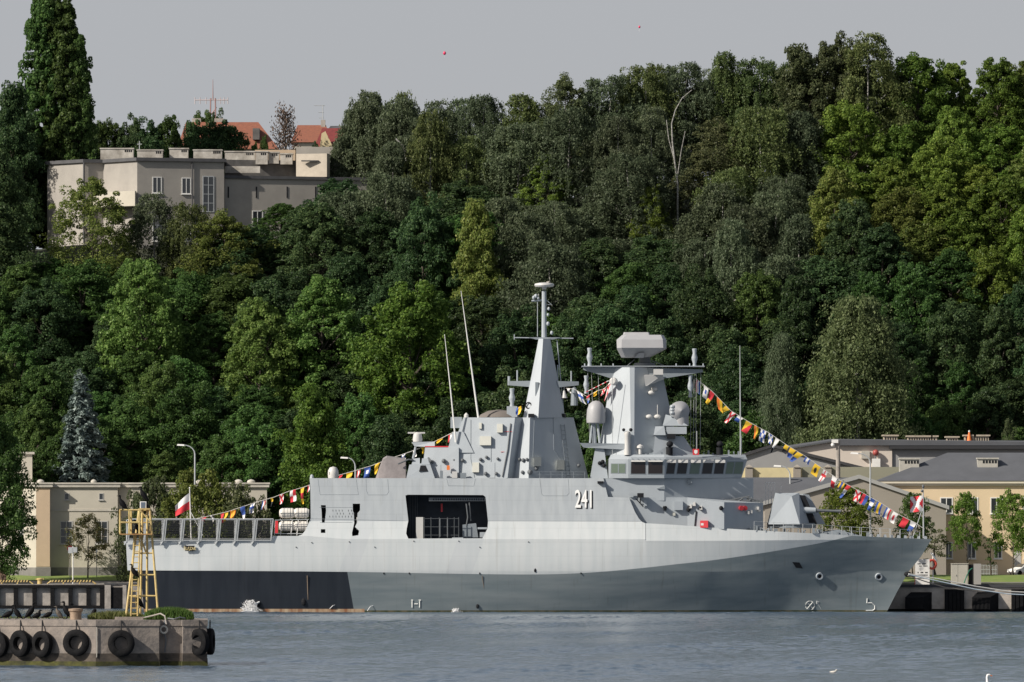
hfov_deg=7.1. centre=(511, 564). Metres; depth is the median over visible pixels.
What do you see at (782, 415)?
broadleaf tree
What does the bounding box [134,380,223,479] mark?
broadleaf tree
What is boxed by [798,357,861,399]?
broadleaf tree
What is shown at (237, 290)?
broadleaf tree
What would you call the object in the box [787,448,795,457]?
signal flag
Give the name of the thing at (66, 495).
window
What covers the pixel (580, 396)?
signal flag
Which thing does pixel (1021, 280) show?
maple tree
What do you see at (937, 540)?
street tree
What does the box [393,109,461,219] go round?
birch tree
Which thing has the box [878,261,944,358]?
maple tree
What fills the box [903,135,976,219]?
maple tree
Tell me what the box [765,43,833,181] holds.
broadleaf tree
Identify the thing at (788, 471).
street lamp
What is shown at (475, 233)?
lime tree
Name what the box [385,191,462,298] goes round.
broadleaf tree
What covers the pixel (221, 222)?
locust tree
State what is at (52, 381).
maple tree
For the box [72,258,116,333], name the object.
maple tree
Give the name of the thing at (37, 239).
maple tree
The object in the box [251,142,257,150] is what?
maple tree
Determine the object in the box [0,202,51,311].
broadleaf tree
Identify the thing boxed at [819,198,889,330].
maple tree
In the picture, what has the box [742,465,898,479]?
yellow wall
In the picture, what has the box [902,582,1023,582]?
pavement
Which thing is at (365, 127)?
birch tree
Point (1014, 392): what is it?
broadleaf tree
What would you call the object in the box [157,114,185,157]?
maple tree
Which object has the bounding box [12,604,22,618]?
cormorant
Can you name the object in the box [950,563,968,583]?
switch cabinet
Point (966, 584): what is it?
mooring rope
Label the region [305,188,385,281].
birch tree
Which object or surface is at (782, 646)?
water
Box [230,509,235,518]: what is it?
signal flag
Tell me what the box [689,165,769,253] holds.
birch tree
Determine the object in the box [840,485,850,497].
signal flag
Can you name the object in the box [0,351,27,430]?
maple tree
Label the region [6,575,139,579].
lawn
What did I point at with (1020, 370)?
maple tree
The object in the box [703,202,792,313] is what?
birch tree
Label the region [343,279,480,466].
maple tree
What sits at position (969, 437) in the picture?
traffic cone
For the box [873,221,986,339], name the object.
maple tree
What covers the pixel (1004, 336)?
tree
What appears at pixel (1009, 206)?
maple tree
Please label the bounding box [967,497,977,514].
window
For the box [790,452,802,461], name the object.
signal flag
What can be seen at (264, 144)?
maple tree
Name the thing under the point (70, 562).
round sign
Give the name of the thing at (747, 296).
maple tree
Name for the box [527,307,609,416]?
broadleaf tree
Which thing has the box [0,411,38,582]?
linden tree
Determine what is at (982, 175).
maple tree
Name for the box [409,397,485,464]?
broadleaf tree
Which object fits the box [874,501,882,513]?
signal flag
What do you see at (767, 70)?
birch tree
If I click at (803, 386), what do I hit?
broadleaf tree
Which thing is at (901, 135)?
maple tree
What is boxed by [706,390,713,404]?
signal flag
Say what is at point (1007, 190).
maple tree
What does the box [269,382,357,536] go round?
locust tree
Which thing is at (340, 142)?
birch tree
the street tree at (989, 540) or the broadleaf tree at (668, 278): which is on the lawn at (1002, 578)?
the street tree at (989, 540)
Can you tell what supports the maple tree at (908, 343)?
on the ground at (77, 252)
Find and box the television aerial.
[314,105,324,119]
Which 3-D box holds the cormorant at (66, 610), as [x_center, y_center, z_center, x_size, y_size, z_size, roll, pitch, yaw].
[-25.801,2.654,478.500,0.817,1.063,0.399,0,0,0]
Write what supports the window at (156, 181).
in the hilltop block
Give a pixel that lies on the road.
(95, 581)
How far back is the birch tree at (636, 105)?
1239.34 m
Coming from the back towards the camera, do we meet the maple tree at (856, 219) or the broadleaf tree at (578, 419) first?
the maple tree at (856, 219)
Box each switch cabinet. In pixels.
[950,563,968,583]
[964,564,980,583]
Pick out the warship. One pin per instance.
(502, 510)
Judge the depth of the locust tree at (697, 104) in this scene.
1237.08 m
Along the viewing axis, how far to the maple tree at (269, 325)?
1158.13 m
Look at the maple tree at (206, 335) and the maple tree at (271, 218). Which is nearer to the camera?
the maple tree at (206, 335)
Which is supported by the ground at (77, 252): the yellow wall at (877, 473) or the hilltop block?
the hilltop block
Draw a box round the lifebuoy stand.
[930,553,937,582]
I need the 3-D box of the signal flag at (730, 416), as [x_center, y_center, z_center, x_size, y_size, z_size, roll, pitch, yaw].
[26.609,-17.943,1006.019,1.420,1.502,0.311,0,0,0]
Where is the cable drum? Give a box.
[0,569,6,582]
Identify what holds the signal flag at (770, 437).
hanging from the flag line at (808, 458)
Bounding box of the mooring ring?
[160,620,167,651]
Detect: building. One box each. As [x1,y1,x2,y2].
[0,452,269,575]
[742,477,856,504]
[759,475,948,574]
[876,453,1023,574]
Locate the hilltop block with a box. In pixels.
[45,141,370,249]
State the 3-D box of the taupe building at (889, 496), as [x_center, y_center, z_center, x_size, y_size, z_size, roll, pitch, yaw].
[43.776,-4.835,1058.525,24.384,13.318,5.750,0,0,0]
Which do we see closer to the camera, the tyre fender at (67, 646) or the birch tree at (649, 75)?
the tyre fender at (67, 646)
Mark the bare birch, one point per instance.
(673, 153)
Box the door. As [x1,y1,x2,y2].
[1014,551,1020,574]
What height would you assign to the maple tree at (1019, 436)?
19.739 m
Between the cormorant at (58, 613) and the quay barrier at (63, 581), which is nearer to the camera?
the cormorant at (58, 613)
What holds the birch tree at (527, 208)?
on the ground at (77, 252)
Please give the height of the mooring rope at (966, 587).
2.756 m
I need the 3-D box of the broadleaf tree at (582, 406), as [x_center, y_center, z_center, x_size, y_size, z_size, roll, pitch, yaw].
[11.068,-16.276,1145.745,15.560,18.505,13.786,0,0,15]
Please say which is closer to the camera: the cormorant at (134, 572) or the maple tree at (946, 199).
the cormorant at (134, 572)
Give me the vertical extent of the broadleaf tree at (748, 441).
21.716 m
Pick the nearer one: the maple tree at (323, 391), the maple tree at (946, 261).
the maple tree at (323, 391)
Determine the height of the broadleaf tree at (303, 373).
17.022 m
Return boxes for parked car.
[1007,564,1023,574]
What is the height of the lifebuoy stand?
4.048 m
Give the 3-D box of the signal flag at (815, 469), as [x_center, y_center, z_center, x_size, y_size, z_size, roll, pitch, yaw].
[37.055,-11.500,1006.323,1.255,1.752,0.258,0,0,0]
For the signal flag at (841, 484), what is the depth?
1006.38 m
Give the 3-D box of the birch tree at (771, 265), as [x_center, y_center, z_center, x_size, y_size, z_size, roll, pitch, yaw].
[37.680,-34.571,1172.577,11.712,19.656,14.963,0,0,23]
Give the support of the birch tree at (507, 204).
on the ground at (77, 252)
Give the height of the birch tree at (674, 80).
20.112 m
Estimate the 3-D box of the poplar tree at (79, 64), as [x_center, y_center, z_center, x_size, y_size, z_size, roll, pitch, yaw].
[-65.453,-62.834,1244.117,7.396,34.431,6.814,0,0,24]
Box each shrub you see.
[109,475,187,582]
[134,467,245,539]
[197,481,282,539]
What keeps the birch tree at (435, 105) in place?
on the ground at (77, 252)
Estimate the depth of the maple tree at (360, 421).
1138.15 m
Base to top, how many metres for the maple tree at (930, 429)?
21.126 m
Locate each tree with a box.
[0,80,47,249]
[0,148,34,262]
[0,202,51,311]
[0,261,59,364]
[0,276,89,386]
[0,282,20,375]
[0,324,49,420]
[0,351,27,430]
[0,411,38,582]
[0,451,40,477]
[1,110,46,238]
[8,365,76,451]
[11,399,63,477]
[17,0,76,248]
[17,258,96,331]
[29,176,143,322]
[31,259,115,361]
[32,126,44,248]
[32,433,69,482]
[35,0,95,248]
[41,420,116,476]
[43,351,123,439]
[51,369,116,482]
[54,34,98,159]
[56,416,142,482]
[64,512,112,577]
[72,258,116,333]
[84,259,162,349]
[84,310,130,390]
[86,391,136,465]
[92,123,101,157]
[93,117,119,158]
[93,392,176,482]
[95,257,189,404]
[103,351,162,441]
[109,112,145,156]
[112,191,186,276]
[122,115,169,157]
[123,360,199,480]
[124,280,191,363]
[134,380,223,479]
[138,451,193,482]
[147,267,218,371]
[153,355,222,446]
[156,200,220,278]
[156,275,191,320]
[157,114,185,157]
[168,208,280,298]
[176,386,237,457]
[177,120,215,157]
[177,273,232,328]
[182,310,246,394]
[188,273,254,371]
[193,109,211,121]
[196,434,255,482]
[197,224,282,300]
[198,119,250,174]
[206,420,301,535]
[208,404,289,518]
[210,107,223,121]
[215,296,306,419]
[218,384,290,464]
[219,278,298,392]
[221,385,241,412]
[250,203,295,262]
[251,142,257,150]
[256,338,316,406]
[258,135,268,149]
[258,274,367,414]
[260,269,327,349]
[260,408,325,511]
[264,205,338,287]
[269,99,301,159]
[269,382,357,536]
[271,452,357,519]
[276,202,367,315]
[277,384,349,451]
[291,178,385,254]
[291,303,355,400]
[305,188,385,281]
[319,367,363,429]
[321,251,381,349]
[326,394,385,475]
[327,392,376,477]
[329,135,349,176]
[330,89,382,146]
[330,117,377,176]
[331,90,389,187]
[339,109,366,176]
[340,206,415,311]
[343,170,433,289]
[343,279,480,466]
[350,119,375,176]
[351,283,420,388]
[354,413,412,477]
[357,408,432,465]
[361,140,411,250]
[361,269,421,338]
[362,113,445,190]
[363,360,408,414]
[364,96,437,226]
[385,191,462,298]
[390,289,472,373]
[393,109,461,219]
[394,90,418,115]
[398,370,444,424]
[405,430,444,465]
[409,180,520,289]
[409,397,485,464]
[418,342,490,407]
[421,211,524,299]
[423,296,493,363]
[424,98,472,188]
[425,134,510,205]
[443,96,517,184]
[447,294,520,391]
[447,378,491,406]
[449,93,514,194]
[449,198,510,361]
[456,195,527,293]
[465,304,570,404]
[473,121,566,209]
[476,365,530,416]
[483,289,550,363]
[491,210,569,317]
[495,238,604,321]
[496,92,547,195]
[497,311,572,399]
[513,152,578,223]
[519,204,556,237]
[524,106,614,213]
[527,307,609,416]
[528,198,592,304]
[538,72,605,194]
[554,237,618,297]
[557,202,633,253]
[559,74,657,183]
[563,292,634,391]
[563,380,606,417]
[564,410,606,477]
[565,303,641,400]
[576,238,648,280]
[577,152,684,254]
[577,418,609,477]
[582,114,646,238]
[583,435,607,473]
[587,262,664,330]
[601,87,655,123]
[604,284,668,397]
[609,61,681,165]
[613,234,698,308]
[616,105,698,225]
[626,184,674,256]
[633,315,705,402]
[642,61,721,180]
[642,72,686,178]
[646,262,698,336]
[657,85,722,181]
[662,234,688,257]
[666,116,759,229]
[666,181,780,272]
[667,395,698,443]
[668,237,737,327]
[670,263,743,397]
[674,397,732,454]
[680,388,719,454]
[684,68,751,179]
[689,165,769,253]
[690,326,766,409]
[692,50,752,173]
[692,217,760,335]
[701,344,767,441]
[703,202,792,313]
[711,105,815,210]
[712,400,745,454]
[715,55,792,171]
[721,268,806,363]
[722,410,804,454]
[737,188,815,283]
[741,254,814,363]
[745,83,767,164]
[748,173,819,246]
[748,319,805,408]
[751,63,802,174]
[751,332,807,449]
[753,403,805,445]
[756,379,810,410]
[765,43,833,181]
[769,212,829,342]
[772,274,827,382]
[774,109,829,228]
[781,30,875,172]
[786,255,858,358]
[791,290,927,446]
[795,99,886,198]
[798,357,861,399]
[799,166,869,300]
[804,168,877,270]
[811,401,863,438]
[816,480,883,535]
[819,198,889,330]
[821,30,926,171]
[829,222,935,343]
[844,271,898,360]
[857,186,935,304]
[860,62,887,173]
[860,407,907,438]
[862,356,943,433]
[866,157,927,230]
[867,123,921,188]
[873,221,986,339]
[878,51,961,179]
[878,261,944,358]
[888,319,936,417]
[892,492,935,576]
[895,411,946,439]
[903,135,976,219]
[904,183,984,296]
[909,305,994,434]
[910,78,954,146]
[913,248,994,348]
[920,60,987,157]
[920,526,955,574]
[921,105,985,192]
[925,298,998,399]
[925,400,975,439]
[927,208,994,301]
[927,360,995,435]
[942,162,1011,266]
[945,491,982,562]
[952,385,1016,439]
[953,245,1018,342]
[959,123,1023,206]
[960,57,1023,173]
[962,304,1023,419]
[966,174,1023,289]
[977,98,1006,130]
[978,374,1023,437]
[982,535,998,574]
[984,283,1023,405]
[987,61,1023,150]
[990,487,1023,574]
[996,183,1023,266]
[996,206,1023,306]
[999,147,1023,221]
[1001,418,1017,440]
[1001,426,1023,440]
[1003,268,1023,336]
[1006,343,1023,408]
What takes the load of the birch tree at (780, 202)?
on the ground at (77, 252)
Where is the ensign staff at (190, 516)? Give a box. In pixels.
[189,487,202,538]
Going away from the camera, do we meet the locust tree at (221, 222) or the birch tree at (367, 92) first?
the locust tree at (221, 222)
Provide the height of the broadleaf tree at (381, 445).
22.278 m
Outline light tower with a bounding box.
[119,501,158,615]
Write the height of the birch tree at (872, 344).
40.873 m
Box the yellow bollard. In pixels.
[35,578,43,583]
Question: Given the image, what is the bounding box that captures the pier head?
[0,608,207,665]
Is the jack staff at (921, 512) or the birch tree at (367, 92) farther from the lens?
the birch tree at (367, 92)
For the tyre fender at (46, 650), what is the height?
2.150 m
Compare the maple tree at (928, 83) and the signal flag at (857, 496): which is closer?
the signal flag at (857, 496)
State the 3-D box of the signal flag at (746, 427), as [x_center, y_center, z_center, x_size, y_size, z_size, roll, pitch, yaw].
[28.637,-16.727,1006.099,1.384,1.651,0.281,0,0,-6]
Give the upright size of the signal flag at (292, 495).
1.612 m
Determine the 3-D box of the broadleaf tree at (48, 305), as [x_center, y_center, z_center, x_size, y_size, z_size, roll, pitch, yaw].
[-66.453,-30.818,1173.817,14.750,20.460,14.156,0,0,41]
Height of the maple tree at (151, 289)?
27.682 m
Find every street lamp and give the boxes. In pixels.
[177,444,195,537]
[341,457,355,477]
[773,465,790,483]
[850,452,870,533]
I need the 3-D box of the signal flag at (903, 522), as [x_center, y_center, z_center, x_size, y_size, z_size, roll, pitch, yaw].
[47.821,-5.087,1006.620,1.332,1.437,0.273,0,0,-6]
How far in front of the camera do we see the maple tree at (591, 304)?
1162.63 m
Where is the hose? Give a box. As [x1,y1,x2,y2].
[143,613,166,624]
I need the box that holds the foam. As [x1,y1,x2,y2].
[240,600,262,611]
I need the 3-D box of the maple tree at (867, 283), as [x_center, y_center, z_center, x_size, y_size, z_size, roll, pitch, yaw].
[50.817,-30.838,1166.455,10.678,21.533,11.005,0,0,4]
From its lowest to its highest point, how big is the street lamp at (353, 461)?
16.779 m
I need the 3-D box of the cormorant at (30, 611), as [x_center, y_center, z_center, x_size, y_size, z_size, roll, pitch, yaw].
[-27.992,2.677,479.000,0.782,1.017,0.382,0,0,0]
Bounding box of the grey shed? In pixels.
[742,444,861,467]
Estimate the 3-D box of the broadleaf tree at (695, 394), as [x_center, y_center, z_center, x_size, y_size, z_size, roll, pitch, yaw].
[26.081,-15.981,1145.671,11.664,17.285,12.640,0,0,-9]
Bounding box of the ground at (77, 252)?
[1,182,1023,583]
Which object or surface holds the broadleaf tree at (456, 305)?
on the ground at (77, 252)
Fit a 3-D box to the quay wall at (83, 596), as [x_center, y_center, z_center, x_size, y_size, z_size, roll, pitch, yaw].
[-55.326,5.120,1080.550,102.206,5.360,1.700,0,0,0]
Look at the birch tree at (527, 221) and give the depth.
1181.90 m
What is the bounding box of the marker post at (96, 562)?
[96,549,97,576]
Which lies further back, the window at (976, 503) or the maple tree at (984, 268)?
the maple tree at (984, 268)
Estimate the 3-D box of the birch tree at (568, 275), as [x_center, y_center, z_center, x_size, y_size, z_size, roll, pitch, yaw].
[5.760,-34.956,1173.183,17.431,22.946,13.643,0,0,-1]
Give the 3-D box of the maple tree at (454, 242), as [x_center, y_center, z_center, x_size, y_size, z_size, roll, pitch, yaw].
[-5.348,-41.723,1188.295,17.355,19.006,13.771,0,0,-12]
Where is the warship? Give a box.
[124,282,931,611]
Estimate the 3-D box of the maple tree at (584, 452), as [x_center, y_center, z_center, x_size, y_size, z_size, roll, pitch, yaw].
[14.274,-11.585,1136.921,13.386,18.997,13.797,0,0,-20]
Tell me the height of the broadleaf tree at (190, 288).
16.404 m
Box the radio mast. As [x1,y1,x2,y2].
[195,93,227,117]
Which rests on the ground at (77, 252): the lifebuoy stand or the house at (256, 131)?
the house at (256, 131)
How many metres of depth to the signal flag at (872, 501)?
1006.55 m
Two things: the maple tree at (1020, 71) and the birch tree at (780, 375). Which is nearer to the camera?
the birch tree at (780, 375)
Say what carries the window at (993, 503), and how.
in the peach building at (986, 479)
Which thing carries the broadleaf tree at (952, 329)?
on the ground at (77, 252)
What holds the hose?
on the pier head
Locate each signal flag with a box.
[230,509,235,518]
[240,506,244,518]
[249,503,254,513]
[279,494,283,503]
[290,489,295,501]
[301,487,303,503]
[364,467,369,477]
[374,463,379,473]
[577,391,585,403]
[604,383,610,400]
[696,380,699,393]
[702,386,708,399]
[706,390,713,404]
[717,397,722,412]
[725,411,734,422]
[734,416,742,422]
[741,421,751,433]
[754,426,758,438]
[759,429,765,442]
[768,433,772,443]
[771,438,778,452]
[782,444,788,453]
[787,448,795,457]
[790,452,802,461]
[803,457,810,464]
[811,464,820,476]
[818,470,827,482]
[830,475,836,487]
[838,481,844,489]
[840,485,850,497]
[853,490,860,501]
[859,493,868,504]
[867,498,874,510]
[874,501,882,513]
[883,507,890,519]
[889,511,897,523]
[899,517,908,527]
[907,521,915,532]
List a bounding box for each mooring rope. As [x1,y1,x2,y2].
[908,573,1023,592]
[908,574,1023,594]
[908,575,1018,592]
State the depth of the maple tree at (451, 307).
1170.48 m
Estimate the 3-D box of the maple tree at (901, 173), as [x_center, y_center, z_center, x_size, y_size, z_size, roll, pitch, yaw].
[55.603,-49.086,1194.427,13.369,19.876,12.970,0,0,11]
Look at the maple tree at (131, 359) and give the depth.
1158.32 m
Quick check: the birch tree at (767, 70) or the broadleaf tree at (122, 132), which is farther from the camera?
the broadleaf tree at (122, 132)
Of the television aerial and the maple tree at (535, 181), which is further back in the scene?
the television aerial
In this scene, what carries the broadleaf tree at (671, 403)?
on the ground at (77, 252)
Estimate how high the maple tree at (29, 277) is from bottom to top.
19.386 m
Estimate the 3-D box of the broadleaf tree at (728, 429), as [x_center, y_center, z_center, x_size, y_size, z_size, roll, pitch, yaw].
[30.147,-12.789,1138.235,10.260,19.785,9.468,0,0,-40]
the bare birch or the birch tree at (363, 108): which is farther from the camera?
the birch tree at (363, 108)
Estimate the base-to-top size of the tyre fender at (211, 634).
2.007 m
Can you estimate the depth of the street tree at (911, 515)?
1036.31 m
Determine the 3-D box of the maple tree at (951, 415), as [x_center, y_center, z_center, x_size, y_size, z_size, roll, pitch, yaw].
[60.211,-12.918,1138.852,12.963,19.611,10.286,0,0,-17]
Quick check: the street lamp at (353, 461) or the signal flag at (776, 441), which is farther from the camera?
the street lamp at (353, 461)
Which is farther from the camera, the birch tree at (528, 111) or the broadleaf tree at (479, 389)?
the birch tree at (528, 111)
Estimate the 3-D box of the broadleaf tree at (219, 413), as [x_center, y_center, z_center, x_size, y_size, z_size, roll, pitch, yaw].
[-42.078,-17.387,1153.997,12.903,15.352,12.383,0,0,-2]
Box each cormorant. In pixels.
[0,607,13,618]
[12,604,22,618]
[23,602,35,618]
[30,609,42,618]
[41,609,53,618]
[54,606,63,618]
[60,601,69,618]
[118,495,127,509]
[129,564,139,577]
[132,520,142,533]
[138,486,148,500]
[139,598,143,607]
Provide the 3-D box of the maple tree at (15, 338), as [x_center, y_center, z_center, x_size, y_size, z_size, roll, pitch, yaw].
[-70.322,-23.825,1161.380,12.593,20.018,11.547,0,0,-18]
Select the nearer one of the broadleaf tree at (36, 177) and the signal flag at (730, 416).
the signal flag at (730, 416)
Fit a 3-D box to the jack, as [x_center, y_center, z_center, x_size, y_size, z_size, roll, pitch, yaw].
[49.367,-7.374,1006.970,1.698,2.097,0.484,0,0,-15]
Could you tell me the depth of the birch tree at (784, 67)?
1239.10 m
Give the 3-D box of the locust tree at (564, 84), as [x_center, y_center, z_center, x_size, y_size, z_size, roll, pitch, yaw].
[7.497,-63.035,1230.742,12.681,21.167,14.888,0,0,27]
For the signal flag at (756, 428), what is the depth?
1006.18 m
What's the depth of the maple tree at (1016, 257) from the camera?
1179.82 m
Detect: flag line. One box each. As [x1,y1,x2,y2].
[196,432,452,518]
[698,380,923,528]
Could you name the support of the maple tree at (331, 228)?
on the ground at (77, 252)
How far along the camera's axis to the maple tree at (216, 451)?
1128.61 m
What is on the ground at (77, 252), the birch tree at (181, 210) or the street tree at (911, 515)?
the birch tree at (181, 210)
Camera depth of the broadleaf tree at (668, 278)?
1170.37 m
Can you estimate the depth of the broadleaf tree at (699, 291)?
1162.96 m
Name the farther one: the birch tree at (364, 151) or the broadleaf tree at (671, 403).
the birch tree at (364, 151)
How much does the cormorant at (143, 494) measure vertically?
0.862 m
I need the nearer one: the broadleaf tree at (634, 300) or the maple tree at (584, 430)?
the maple tree at (584, 430)
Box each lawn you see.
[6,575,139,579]
[903,575,1023,581]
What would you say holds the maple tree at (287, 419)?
on the ground at (77, 252)
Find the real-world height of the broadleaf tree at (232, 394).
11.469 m
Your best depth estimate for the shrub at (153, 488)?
1094.65 m
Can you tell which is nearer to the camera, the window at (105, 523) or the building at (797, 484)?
the building at (797, 484)
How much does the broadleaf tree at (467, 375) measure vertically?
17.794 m
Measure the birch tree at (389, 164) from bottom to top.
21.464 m
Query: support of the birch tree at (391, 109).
on the ground at (77, 252)
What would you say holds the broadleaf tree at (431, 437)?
on the ground at (77, 252)
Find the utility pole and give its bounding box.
[831,439,839,477]
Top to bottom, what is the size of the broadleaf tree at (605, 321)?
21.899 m
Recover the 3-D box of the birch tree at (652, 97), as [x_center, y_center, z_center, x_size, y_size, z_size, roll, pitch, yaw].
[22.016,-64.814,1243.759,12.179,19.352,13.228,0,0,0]
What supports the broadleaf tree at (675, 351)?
on the ground at (77, 252)
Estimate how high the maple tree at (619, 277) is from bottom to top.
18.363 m
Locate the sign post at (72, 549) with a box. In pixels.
[68,546,76,583]
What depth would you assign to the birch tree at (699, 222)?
1187.60 m
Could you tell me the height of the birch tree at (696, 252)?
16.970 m
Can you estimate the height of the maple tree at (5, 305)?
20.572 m
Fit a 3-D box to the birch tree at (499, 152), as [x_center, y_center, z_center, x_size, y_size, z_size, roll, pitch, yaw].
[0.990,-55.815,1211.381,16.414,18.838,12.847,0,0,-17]
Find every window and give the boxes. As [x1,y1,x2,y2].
[59,521,72,544]
[64,493,69,500]
[94,521,108,544]
[98,493,103,500]
[152,177,162,193]
[152,225,161,241]
[181,178,191,194]
[203,176,213,211]
[252,210,262,226]
[940,497,953,514]
[946,542,953,559]
[966,542,976,559]
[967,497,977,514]
[989,497,1002,514]
[993,544,1002,559]
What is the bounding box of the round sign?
[67,546,71,578]
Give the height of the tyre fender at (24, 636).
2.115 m
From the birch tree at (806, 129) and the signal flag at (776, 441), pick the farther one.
the birch tree at (806, 129)
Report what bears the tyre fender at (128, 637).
attached to the pier head
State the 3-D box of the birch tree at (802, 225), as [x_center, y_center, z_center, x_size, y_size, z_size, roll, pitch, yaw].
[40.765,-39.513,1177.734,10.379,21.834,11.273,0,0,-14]
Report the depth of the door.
1062.33 m
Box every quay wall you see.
[0,583,143,608]
[887,584,1023,611]
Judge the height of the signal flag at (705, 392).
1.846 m
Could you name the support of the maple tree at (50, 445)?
on the ground at (77, 252)
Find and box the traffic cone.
[967,430,971,440]
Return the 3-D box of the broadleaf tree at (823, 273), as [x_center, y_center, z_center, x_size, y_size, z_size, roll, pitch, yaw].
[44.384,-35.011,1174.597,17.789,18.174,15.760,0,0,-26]
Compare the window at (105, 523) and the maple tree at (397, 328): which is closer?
the window at (105, 523)
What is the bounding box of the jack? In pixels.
[910,495,922,512]
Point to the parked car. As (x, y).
(1018, 569)
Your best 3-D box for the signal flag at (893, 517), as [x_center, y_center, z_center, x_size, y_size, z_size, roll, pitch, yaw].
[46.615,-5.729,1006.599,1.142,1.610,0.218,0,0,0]
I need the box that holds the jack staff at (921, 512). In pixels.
[913,484,923,537]
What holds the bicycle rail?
on the pavement
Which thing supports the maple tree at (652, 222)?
on the ground at (77, 252)
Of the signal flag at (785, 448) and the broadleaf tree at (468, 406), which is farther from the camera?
the broadleaf tree at (468, 406)
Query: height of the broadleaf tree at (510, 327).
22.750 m
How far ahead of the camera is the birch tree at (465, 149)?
1210.54 m
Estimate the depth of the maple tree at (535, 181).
1206.49 m
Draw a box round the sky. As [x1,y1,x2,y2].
[0,0,1023,248]
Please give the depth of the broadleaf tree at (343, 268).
1179.08 m
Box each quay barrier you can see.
[0,580,32,583]
[47,580,95,583]
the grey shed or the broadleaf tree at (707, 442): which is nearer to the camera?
the grey shed
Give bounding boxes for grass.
[3,616,69,618]
[87,610,143,619]
[143,606,194,619]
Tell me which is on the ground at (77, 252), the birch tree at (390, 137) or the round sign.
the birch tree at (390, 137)
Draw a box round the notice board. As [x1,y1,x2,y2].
[915,559,929,583]
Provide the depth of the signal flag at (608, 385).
1004.26 m
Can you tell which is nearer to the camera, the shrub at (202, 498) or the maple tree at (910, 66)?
the shrub at (202, 498)
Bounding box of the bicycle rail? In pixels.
[981,565,996,574]
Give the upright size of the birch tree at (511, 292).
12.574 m
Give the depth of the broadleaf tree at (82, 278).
1180.15 m
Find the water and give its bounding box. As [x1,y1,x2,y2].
[0,609,1023,681]
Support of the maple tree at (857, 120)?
on the ground at (77, 252)
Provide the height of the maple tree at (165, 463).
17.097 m
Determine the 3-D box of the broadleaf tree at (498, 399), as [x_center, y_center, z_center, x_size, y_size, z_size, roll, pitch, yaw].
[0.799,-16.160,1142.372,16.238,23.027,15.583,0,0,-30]
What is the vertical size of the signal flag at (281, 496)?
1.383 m
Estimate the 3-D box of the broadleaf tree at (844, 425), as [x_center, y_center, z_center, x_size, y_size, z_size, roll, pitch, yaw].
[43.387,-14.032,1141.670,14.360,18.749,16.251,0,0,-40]
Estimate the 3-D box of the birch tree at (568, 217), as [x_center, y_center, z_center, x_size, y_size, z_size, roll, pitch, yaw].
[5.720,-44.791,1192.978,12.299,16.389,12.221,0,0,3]
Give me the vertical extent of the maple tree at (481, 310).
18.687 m
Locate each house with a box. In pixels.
[181,118,277,150]
[291,120,326,148]
[316,128,339,146]
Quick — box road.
[0,580,136,583]
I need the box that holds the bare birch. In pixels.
[666,90,691,233]
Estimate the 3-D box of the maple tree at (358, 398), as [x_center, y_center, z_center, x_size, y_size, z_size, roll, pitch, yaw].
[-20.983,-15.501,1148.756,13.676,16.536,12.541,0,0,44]
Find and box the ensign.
[175,493,189,515]
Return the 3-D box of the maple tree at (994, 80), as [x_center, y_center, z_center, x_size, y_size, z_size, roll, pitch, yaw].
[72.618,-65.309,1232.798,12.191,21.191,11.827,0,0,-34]
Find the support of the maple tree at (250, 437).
on the ground at (77, 252)
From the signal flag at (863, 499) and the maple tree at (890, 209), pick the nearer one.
the signal flag at (863, 499)
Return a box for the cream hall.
[749,435,1023,466]
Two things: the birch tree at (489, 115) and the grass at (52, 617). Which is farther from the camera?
the birch tree at (489, 115)
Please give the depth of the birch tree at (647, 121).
1205.69 m
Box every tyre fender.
[0,632,8,657]
[9,620,30,656]
[31,620,52,657]
[63,620,88,655]
[108,620,134,656]
[192,620,209,654]
[207,620,214,654]
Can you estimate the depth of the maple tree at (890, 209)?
1183.61 m
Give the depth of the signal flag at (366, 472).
1005.92 m
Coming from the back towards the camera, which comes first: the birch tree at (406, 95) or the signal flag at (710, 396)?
the birch tree at (406, 95)
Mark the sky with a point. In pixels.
(152, 59)
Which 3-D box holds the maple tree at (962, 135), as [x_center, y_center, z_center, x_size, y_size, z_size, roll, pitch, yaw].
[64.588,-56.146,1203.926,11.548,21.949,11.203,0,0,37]
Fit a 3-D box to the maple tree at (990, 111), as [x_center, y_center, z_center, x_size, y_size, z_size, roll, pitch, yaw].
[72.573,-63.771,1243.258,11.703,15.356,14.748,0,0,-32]
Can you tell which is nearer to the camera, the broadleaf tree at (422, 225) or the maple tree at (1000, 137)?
the broadleaf tree at (422, 225)
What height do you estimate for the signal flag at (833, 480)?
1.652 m
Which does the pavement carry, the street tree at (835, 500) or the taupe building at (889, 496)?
the street tree at (835, 500)
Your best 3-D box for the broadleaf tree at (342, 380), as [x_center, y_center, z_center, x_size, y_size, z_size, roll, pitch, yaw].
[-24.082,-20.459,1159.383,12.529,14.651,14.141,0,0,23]
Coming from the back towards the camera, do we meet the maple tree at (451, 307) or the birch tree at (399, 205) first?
the birch tree at (399, 205)
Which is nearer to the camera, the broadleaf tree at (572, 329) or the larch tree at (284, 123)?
the broadleaf tree at (572, 329)
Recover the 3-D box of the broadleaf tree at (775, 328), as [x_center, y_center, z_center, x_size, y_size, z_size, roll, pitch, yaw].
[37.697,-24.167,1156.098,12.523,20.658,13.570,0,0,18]
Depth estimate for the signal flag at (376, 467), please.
1005.95 m
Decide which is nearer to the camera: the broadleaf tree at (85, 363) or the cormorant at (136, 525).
the cormorant at (136, 525)
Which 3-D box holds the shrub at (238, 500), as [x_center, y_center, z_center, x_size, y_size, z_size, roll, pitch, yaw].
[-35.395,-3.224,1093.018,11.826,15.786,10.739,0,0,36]

